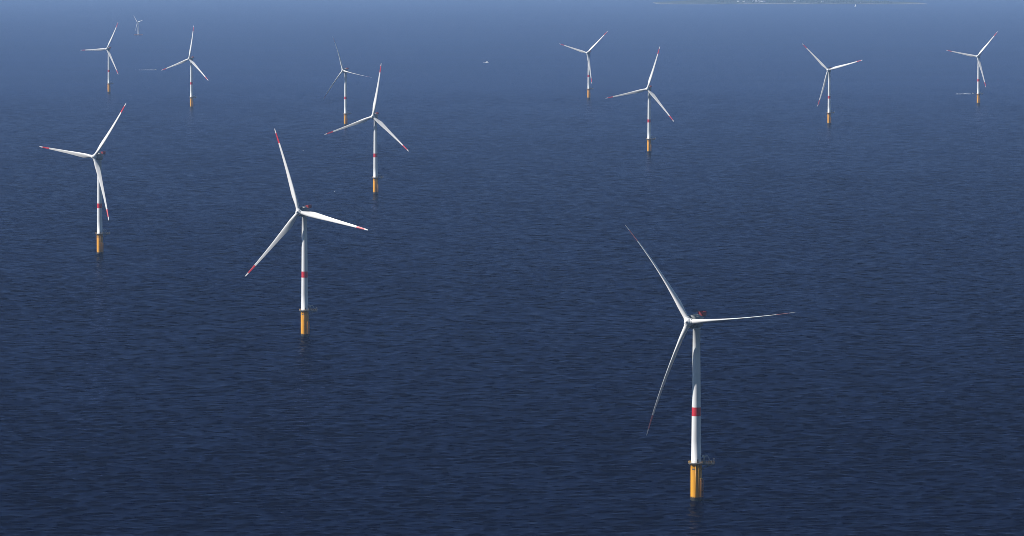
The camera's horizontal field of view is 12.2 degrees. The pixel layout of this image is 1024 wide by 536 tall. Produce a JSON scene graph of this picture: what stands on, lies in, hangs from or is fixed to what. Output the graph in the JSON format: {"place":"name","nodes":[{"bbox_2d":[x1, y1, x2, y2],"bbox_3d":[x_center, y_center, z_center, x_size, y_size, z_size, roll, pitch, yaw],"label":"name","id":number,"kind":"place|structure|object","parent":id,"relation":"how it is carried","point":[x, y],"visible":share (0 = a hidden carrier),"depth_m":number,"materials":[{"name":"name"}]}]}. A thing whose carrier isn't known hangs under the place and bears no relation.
{"place":"outdoors","nodes":[
{"label":"outdoors","id":0,"kind":"place"},
{"bbox_2d":[0,0,1023,535],"bbox_3d":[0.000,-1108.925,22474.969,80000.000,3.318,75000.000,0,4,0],"label":"sea","id":1,"kind":"structure","parent":0,"point":[488,344],"depth_m":5041.66,"materials":[{"name":"liquid"}]},
{"bbox_2d":[39,104,125,253],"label":"wind turbine","id":2,"kind":"object","parent":1,"relation":"in","point":[97,157],"visible":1,"depth_m":5301.71,"materials":[{"name":"white paint"}]},
{"bbox_2d":[88,23,117,92],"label":"wind turbine","id":3,"kind":"object","parent":1,"relation":"in","point":[108,48],"visible":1,"depth_m":11888.89,"materials":[{"name":"white paint"}]},
{"bbox_2d":[163,26,207,106],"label":"wind turbine","id":4,"kind":"object","parent":1,"relation":"in","point":[190,59],"visible":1,"depth_m":10669.53,"materials":[{"name":"white paint"}]},
{"bbox_2d":[245,130,366,336],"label":"wind turbine","id":5,"kind":"object","parent":1,"relation":"in","point":[303,213],"visible":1,"depth_m":4133.55,"materials":[{"name":"white paint"}]},
{"bbox_2d":[323,36,367,124],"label":"wind turbine","id":6,"kind":"object","parent":1,"relation":"in","point":[345,71],"visible":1,"depth_m":9521.32,"materials":[{"name":"white paint"}]},
{"bbox_2d":[324,66,407,193],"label":"wind turbine","id":7,"kind":"object","parent":1,"relation":"in","point":[374,117],"visible":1,"depth_m":6686.51,"materials":[{"name":"white paint"}]},
{"bbox_2d":[561,32,606,97],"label":"wind turbine","id":8,"kind":"object","parent":1,"relation":"in","point":[589,74],"visible":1,"depth_m":11373.02,"materials":[{"name":"white paint"}]},
{"bbox_2d":[608,47,672,151],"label":"wind turbine","id":9,"kind":"object","parent":1,"relation":"in","point":[649,136],"visible":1,"depth_m":8141.62,"materials":[{"name":"white paint"}]},
{"bbox_2d":[625,225,793,500],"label":"wind turbine","id":10,"kind":"object","parent":1,"relation":"in","point":[694,322],"visible":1,"depth_m":2871.85,"materials":[{"name":"white paint"}]},
{"bbox_2d":[804,45,861,123],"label":"wind turbine","id":11,"kind":"object","parent":1,"relation":"in","point":[829,69],"visible":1,"depth_m":9567.99,"materials":[{"name":"white paint"}]},
{"bbox_2d":[947,31,997,103],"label":"wind turbine","id":12,"kind":"object","parent":1,"relation":"in","point":[979,68],"visible":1,"depth_m":10946.23,"materials":[{"name":"white paint"}]},
{"bbox_2d":[653,0,924,3],"bbox_3d":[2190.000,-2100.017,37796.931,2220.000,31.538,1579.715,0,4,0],"label":"coast","id":13,"kind":"structure","parent":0,"point":[725,2],"depth_m":37300.34},
{"bbox_2d":[717,0,891,2],"bbox_3d":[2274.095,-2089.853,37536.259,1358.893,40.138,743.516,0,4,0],"label":"coastal wood","id":14,"kind":"object","parent":13,"relation":"on","point":[837,1],"visible":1,"depth_m":37372.29,"materials":[{"name":"green plant"}]}
]}

